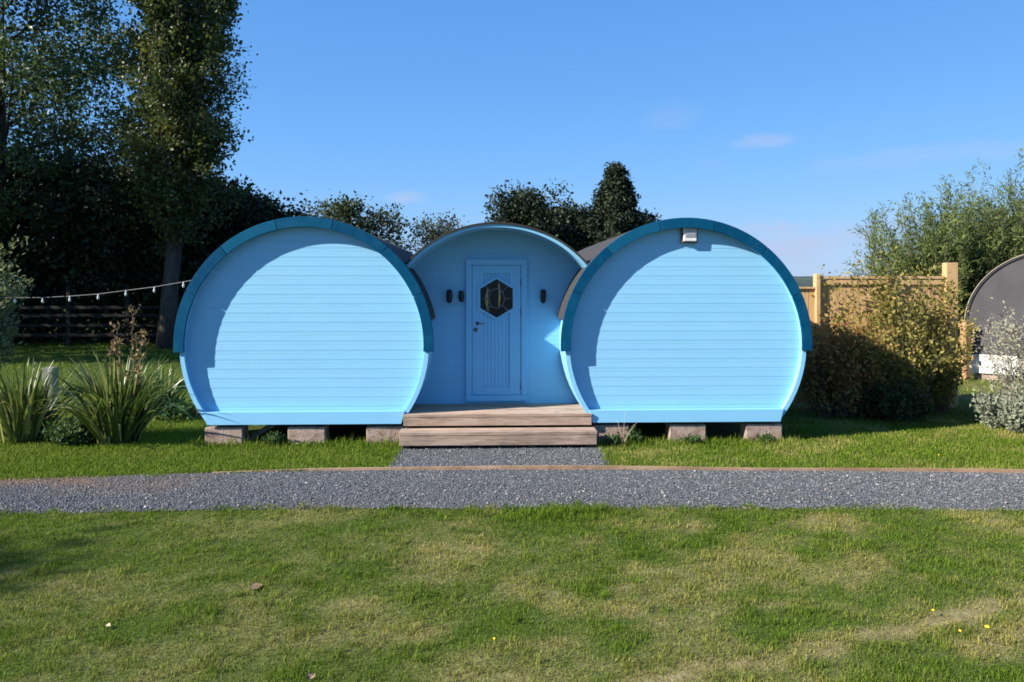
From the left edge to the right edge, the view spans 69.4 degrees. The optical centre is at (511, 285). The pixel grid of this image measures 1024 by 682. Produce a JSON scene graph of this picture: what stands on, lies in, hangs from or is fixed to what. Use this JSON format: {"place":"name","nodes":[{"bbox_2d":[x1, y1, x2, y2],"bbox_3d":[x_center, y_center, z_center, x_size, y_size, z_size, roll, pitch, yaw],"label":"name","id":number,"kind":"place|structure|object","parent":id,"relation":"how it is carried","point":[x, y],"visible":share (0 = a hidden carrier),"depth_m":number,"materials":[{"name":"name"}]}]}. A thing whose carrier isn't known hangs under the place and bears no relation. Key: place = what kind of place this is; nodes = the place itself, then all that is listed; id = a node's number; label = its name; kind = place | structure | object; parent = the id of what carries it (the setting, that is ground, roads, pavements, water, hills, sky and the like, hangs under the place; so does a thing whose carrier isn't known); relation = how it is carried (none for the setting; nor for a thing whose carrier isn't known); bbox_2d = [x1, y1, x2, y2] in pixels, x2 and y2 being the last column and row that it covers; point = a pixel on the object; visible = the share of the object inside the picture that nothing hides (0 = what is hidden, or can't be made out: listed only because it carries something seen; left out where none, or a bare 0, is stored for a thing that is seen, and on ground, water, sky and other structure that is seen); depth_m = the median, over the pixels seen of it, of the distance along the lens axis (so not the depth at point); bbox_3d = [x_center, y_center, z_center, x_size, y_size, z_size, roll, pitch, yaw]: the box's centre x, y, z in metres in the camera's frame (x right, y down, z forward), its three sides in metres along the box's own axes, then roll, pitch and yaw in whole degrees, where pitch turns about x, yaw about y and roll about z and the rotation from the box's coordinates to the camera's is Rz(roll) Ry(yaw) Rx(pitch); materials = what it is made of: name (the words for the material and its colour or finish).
{"place":"outdoors","nodes":[
{"label":"outdoors","id":0,"kind":"place"},
{"bbox_2d":[0,288,1023,681],"bbox_3d":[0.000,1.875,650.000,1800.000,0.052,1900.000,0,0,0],"label":"ground","id":1,"kind":"structure","parent":0,"point":[656,430],"depth_m":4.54,"materials":[{"name":"green plant"}]},
{"bbox_2d":[0,225,33,366],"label":"pale conifer shrub","id":2,"kind":"object","parent":1,"relation":"on","point":[11,291],"visible":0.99,"depth_m":12.61,"materials":[{"name":"green plant"}]},
{"bbox_2d":[42,367,58,420],"bbox_3d":[-6.365,1.526,10.200,0.150,0.797,0.140,0,0,0],"label":"post stump","id":3,"kind":"object","parent":1,"relation":"on","point":[55,379],"visible":0.41,"depth_m":10.15,"materials":[{"name":"grey wood"}]},
{"bbox_2d":[0,356,100,444],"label":"flax plant","id":4,"kind":"object","parent":1,"relation":"on","point":[22,418],"visible":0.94,"depth_m":8.73,"materials":[{"name":"green plant"}]},
{"bbox_2d":[0,147,128,333],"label":"dark bush","id":5,"kind":"object","parent":1,"relation":"on","point":[3,236],"visible":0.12,"depth_m":24.12,"materials":[{"name":"green plant"}]},
{"bbox_2d":[39,411,96,445],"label":"shrub","id":6,"kind":"object","parent":1,"relation":"on","point":[74,430],"visible":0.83,"depth_m":8.61,"materials":[{"name":"green plant"}]},
{"bbox_2d":[0,149,146,321],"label":"dark bush","id":7,"kind":"object","parent":1,"relation":"on","point":[26,219],"visible":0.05,"depth_m":24.39,"materials":[{"name":"green plant"}]},
{"bbox_2d":[0,0,160,341],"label":"broadleaf tree","id":8,"kind":"object","parent":1,"relation":"on","point":[38,85],"visible":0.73,"depth_m":23.49,"materials":[{"name":"green plant"}]},
{"bbox_2d":[2,285,187,346],"bbox_3d":[-14.564,0.950,22.785,9.080,1.950,0.150,0,0,-3],"label":"rail fence","id":9,"kind":"object","parent":1,"relation":"on","point":[68,325],"visible":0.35,"depth_m":22.78,"materials":[{"name":"wood"}]},
{"bbox_2d":[0,245,203,343],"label":"dark hedge","id":10,"kind":"object","parent":1,"relation":"on","point":[86,299],"visible":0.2,"depth_m":24.07,"materials":[{"name":"green plant"}]},
{"bbox_2d":[0,147,212,332],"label":"dark bush","id":11,"kind":"object","parent":1,"relation":"on","point":[101,223],"visible":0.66,"depth_m":23.12,"materials":[{"name":"green plant"}]},
{"bbox_2d":[31,304,190,445],"bbox_3d":[-4.675,1.051,8.913,1.927,1.659,2.072,0,0,0],"label":"flax plant","id":12,"kind":"object","parent":1,"relation":"on","point":[118,399],"visible":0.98,"depth_m":8.67,"materials":[{"name":"green plant"}]},
{"bbox_2d":[124,359,188,419],"bbox_3d":[-4.996,1.443,10.401,1.144,0.873,1.138,0,0,38],"label":"flax plant","id":13,"kind":"object","parent":1,"relation":"on","point":[168,384],"visible":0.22,"depth_m":10.36,"materials":[{"name":"green plant"}]},
{"bbox_2d":[81,0,257,348],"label":"poplar tree","id":14,"kind":"object","parent":1,"relation":"on","point":[171,99],"visible":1,"depth_m":21.60,"materials":[{"name":"green plant"}]},
{"bbox_2d":[152,395,200,422],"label":"shrub","id":15,"kind":"object","parent":1,"relation":"on","point":[189,409],"visible":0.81,"depth_m":10.20,"materials":[{"name":"green plant"}]},
{"bbox_2d":[90,165,281,338],"bbox_3d":[-10.908,-1.190,26.084,5.976,6.461,6.661,0,0,0],"label":"dark bush","id":16,"kind":"object","parent":1,"relation":"on","point":[236,225],"visible":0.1,"depth_m":25.25,"materials":[{"name":"green plant"}]},
{"bbox_2d":[205,425,247,445],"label":"concrete block","id":17,"kind":"structure","parent":1,"relation":"on","point":[225,433],"depth_m":8.66,"materials":[{"name":"grey concrete"}]},
{"bbox_2d":[179,185,316,281],"bbox_3d":[-10.009,-0.817,26.928,5.975,5.657,6.104,0,0,-44],"label":"dark bush","id":18,"kind":"object","parent":1,"relation":"on","point":[205,249],"visible":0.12,"depth_m":25.81,"materials":[{"name":"green plant"}]},
{"bbox_2d":[249,583,261,588],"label":"fallen leaf","id":19,"kind":"object","parent":1,"relation":"on","point":[253,586],"visible":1,"depth_m":4.56,"materials":[{"name":"beige plant"}]},
{"bbox_2d":[248,425,273,440],"bbox_3d":[-3.008,1.745,9.016,0.460,0.050,0.090,-33,4,-17],"label":"timber offcut","id":20,"kind":"object","parent":1,"relation":"on","point":[258,432],"visible":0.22,"depth_m":8.96,"materials":[{"name":"wood"}]},
{"bbox_2d":[260,430,286,446],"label":"weed","id":21,"kind":"object","parent":1,"relation":"on","point":[273,435],"visible":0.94,"depth_m":8.61,"materials":[{"name":"green plant"}]},
{"bbox_2d":[288,424,328,444],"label":"concrete block","id":22,"kind":"structure","parent":1,"relation":"on","point":[310,433],"depth_m":8.69,"materials":[{"name":"grey concrete"}]},
{"bbox_2d":[173,216,811,424],"bbox_3d":[-0.250,0.426,11.058,7.530,2.468,4.692,0,0,-2],"label":"blue cabin","id":23,"kind":"object","parent":22,"relation":"on","point":[303,320],"visible":1,"depth_m":8.87,"materials":[{"name":"paint"}]},
{"bbox_2d":[472,266,521,394],"bbox_3d":[-0.191,0.571,9.452,0.632,1.652,0.091,0,0,-2],"label":"door","id":24,"kind":"structure","parent":23,"relation":"in","point":[496,290],"depth_m":9.47,"materials":[{"name":"blue paint"}]},
{"bbox_2d":[307,672,314,679],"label":"fallen leaf","id":25,"kind":"object","parent":1,"relation":"on","point":[310,675],"visible":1,"depth_m":3.52,"materials":[{"name":"beige plant"}]},
{"bbox_2d":[295,190,415,252],"bbox_3d":[-4.651,-0.451,21.068,3.863,4.656,4.204,0,0,-34],"label":"hawthorn tree","id":26,"kind":"object","parent":1,"relation":"on","point":[344,209],"visible":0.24,"depth_m":20.85,"materials":[{"name":"green plant"}]},
{"bbox_2d":[366,423,404,444],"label":"concrete block","id":27,"kind":"structure","parent":1,"relation":"on","point":[382,432],"depth_m":8.72,"materials":[{"name":"grey concrete"}]},
{"bbox_2d":[360,196,421,252],"bbox_3d":[-3.765,-0.398,22.130,2.525,4.550,2.472,0,0,-33],"label":"hawthorn tree","id":28,"kind":"object","parent":1,"relation":"on","point":[381,222],"visible":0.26,"depth_m":21.95,"materials":[{"name":"green plant"}]},
{"bbox_2d":[403,209,467,249],"bbox_3d":[-2.300,-0.229,22.984,3.288,4.215,3.707,0,0,-35],"label":"hawthorn tree","id":29,"kind":"object","parent":1,"relation":"on","point":[433,234],"visible":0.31,"depth_m":22.69,"materials":[{"name":"green plant"}]},
{"bbox_2d":[392,445,604,466],"bbox_3d":[-0.135,1.869,8.118,2.250,0.001,1.165,0,0,0],"label":"gravel apron","id":30,"kind":"object","parent":1,"relation":"on","point":[513,455],"visible":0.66,"depth_m":8.13,"materials":[{"name":"grey gravel"}]},
{"bbox_2d":[399,403,596,448],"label":"wooden steps","id":31,"kind":"structure","parent":30,"relation":"on","point":[467,416],"depth_m":8.67,"materials":[{"name":"brown wood"}]},
{"bbox_2d":[482,179,586,247],"bbox_3d":[0.359,-0.777,24.099,4.205,5.308,4.420,0,0,40],"label":"evergreen tree","id":32,"kind":"object","parent":1,"relation":"on","point":[526,206],"visible":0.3,"depth_m":22.91,"materials":[{"name":"green plant"}]},
{"bbox_2d":[546,195,595,243],"bbox_3d":[2.101,-0.553,24.426,3.926,4.867,3.686,0,0,0],"label":"evergreen tree","id":33,"kind":"object","parent":1,"relation":"on","point":[574,212],"visible":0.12,"depth_m":23.96,"materials":[{"name":"green plant"}]},
{"bbox_2d":[590,423,628,442],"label":"concrete block","id":34,"kind":"structure","parent":1,"relation":"on","point":[602,429],"depth_m":8.81,"materials":[{"name":"grey concrete"}]},
{"bbox_2d":[601,432,623,445],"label":"weed","id":35,"kind":"object","parent":1,"relation":"on","point":[613,440],"visible":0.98,"depth_m":8.63,"materials":[{"name":"green plant"}]},
{"bbox_2d":[568,160,661,251],"bbox_3d":[3.395,-1.079,23.616,5.324,5.926,5.373,0,0,0],"label":"cone tree","id":36,"kind":"object","parent":1,"relation":"on","point":[613,212],"visible":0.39,"depth_m":23.32,"materials":[{"name":"green plant"}]},
{"bbox_2d":[211,465,1023,472],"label":"path edging","id":37,"kind":"object","parent":1,"relation":"on","point":[519,467],"visible":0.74,"depth_m":7.49,"materials":[{"name":"brown wood"}]},
{"bbox_2d":[617,417,640,444],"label":"grass stalks","id":38,"kind":"object","parent":1,"relation":"on","point":[623,432],"depth_m":8.62,"materials":[{"name":"beige plant"}]},
{"bbox_2d":[624,425,641,443],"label":"weed","id":39,"kind":"object","parent":1,"relation":"on","point":[634,433],"visible":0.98,"depth_m":8.79,"materials":[{"name":"green plant"}]},
{"bbox_2d":[666,422,705,441],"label":"concrete block","id":40,"kind":"structure","parent":1,"relation":"on","point":[676,429],"depth_m":8.84,"materials":[{"name":"grey concrete"}]},
{"bbox_2d":[680,433,704,444],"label":"weed","id":41,"kind":"object","parent":1,"relation":"on","point":[694,438],"visible":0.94,"depth_m":8.70,"materials":[{"name":"green plant"}]},
{"bbox_2d":[740,422,781,440],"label":"concrete block","id":42,"kind":"structure","parent":1,"relation":"on","point":[751,430],"depth_m":8.87,"materials":[{"name":"grey concrete"}]},
{"bbox_2d":[754,430,776,443],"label":"weed","id":43,"kind":"object","parent":1,"relation":"on","point":[766,435],"visible":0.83,"depth_m":8.76,"materials":[{"name":"green plant"}]},
{"bbox_2d":[797,293,919,418],"bbox_3d":[4.667,0.992,10.646,1.808,1.773,1.445,0,0,0],"label":"russet shrub","id":44,"kind":"object","parent":1,"relation":"on","point":[841,390],"visible":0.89,"depth_m":10.41,"materials":[{"name":"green plant"}]},
{"bbox_2d":[792,263,957,407],"bbox_3d":[5.481,0.787,11.415,2.740,2.276,0.130,0,0,0],"label":"board fence","id":45,"kind":"object","parent":1,"relation":"on","point":[817,305],"visible":0.35,"depth_m":11.41,"materials":[{"name":"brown wood"}]},
{"bbox_2d":[821,299,967,415],"bbox_3d":[5.364,1.016,10.581,1.586,1.724,1.328,0,0,-25],"label":"yellowing shrub","id":46,"kind":"object","parent":1,"relation":"on","point":[913,370],"visible":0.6,"depth_m":10.45,"materials":[{"name":"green plant"}]},
{"bbox_2d":[856,375,938,423],"bbox_3d":[5.380,1.554,10.220,1.006,0.652,0.799,0,0,-25],"label":"shrub","id":47,"kind":"object","parent":1,"relation":"on","point":[902,403],"visible":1,"depth_m":10.06,"materials":[{"name":"green plant"}]},
{"bbox_2d":[843,166,1023,358],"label":"willow shrub","id":48,"kind":"object","parent":1,"relation":"on","point":[934,248],"visible":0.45,"depth_m":17.98,"materials":[{"name":"green plant"}]},
{"bbox_2d":[882,148,1023,353],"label":"willow shrub","id":49,"kind":"object","parent":1,"relation":"on","point":[1011,224],"visible":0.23,"depth_m":18.54,"materials":[{"name":"green plant"}]},
{"bbox_2d":[958,322,973,379],"bbox_3d":[8.323,1.325,17.104,0.170,1.200,5.205,0,0,-16],"label":"rail fence","id":50,"kind":"object","parent":1,"relation":"on","point":[967,366],"visible":0.18,"depth_m":14.64,"materials":[{"name":"brown wood"}]},
{"bbox_2d":[964,254,1023,380],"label":"grey pod","id":51,"kind":"object","parent":1,"relation":"on","point":[1004,281],"visible":0.76,"depth_m":14.59,"materials":[{"name":"wood"}]},
{"bbox_2d":[967,297,1023,399],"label":"silver shrub","id":52,"kind":"object","parent":1,"relation":"on","point":[1019,359],"visible":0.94,"depth_m":10.10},
{"bbox_2d":[969,379,1023,432],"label":"silver shrub","id":53,"kind":"object","parent":1,"relation":"on","point":[1010,412],"visible":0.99,"depth_m":9.61,"materials":[{"name":"green plant"}]},
{"bbox_2d":[0,445,1023,514],"bbox_3d":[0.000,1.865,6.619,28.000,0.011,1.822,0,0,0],"label":"gravel path","id":54,"kind":"structure","parent":0,"point":[482,491],"depth_m":6.71,"materials":[{"name":"grey gravel"}]},
{"bbox_2d":[0,0,1023,275],"label":"sky","id":55,"kind":"structure","parent":0,"point":[782,123],"materials":[{"name":"blue"}]},
{"bbox_2d":[793,276,812,286],"bbox_3d":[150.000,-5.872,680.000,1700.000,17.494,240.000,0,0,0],"label":"hills","id":56,"kind":"structure","parent":0,"point":[804,281],"depth_m":598.22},
{"bbox_2d":[904,309,982,413],"bbox_3d":[6.406,1.108,10.964,1.015,1.539,1.047,0,0,37],"label":"russet shrub","id":57,"kind":"object","parent":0,"point":[943,392],"visible":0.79,"depth_m":10.81,"materials":[{"name":"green plant"}]},
{"bbox_3d":[-9.658,0.850,12.400,0.099,2.150,0.099,0,0,0],"label":"lights pole","id":58,"kind":"object","parent":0,"visible":0},
{"bbox_2d":[6,280,190,302],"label":"string lights","id":59,"kind":"object","parent":58,"relation":"hanging from","point":[69,299],"visible":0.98,"depth_m":12.39}
]}

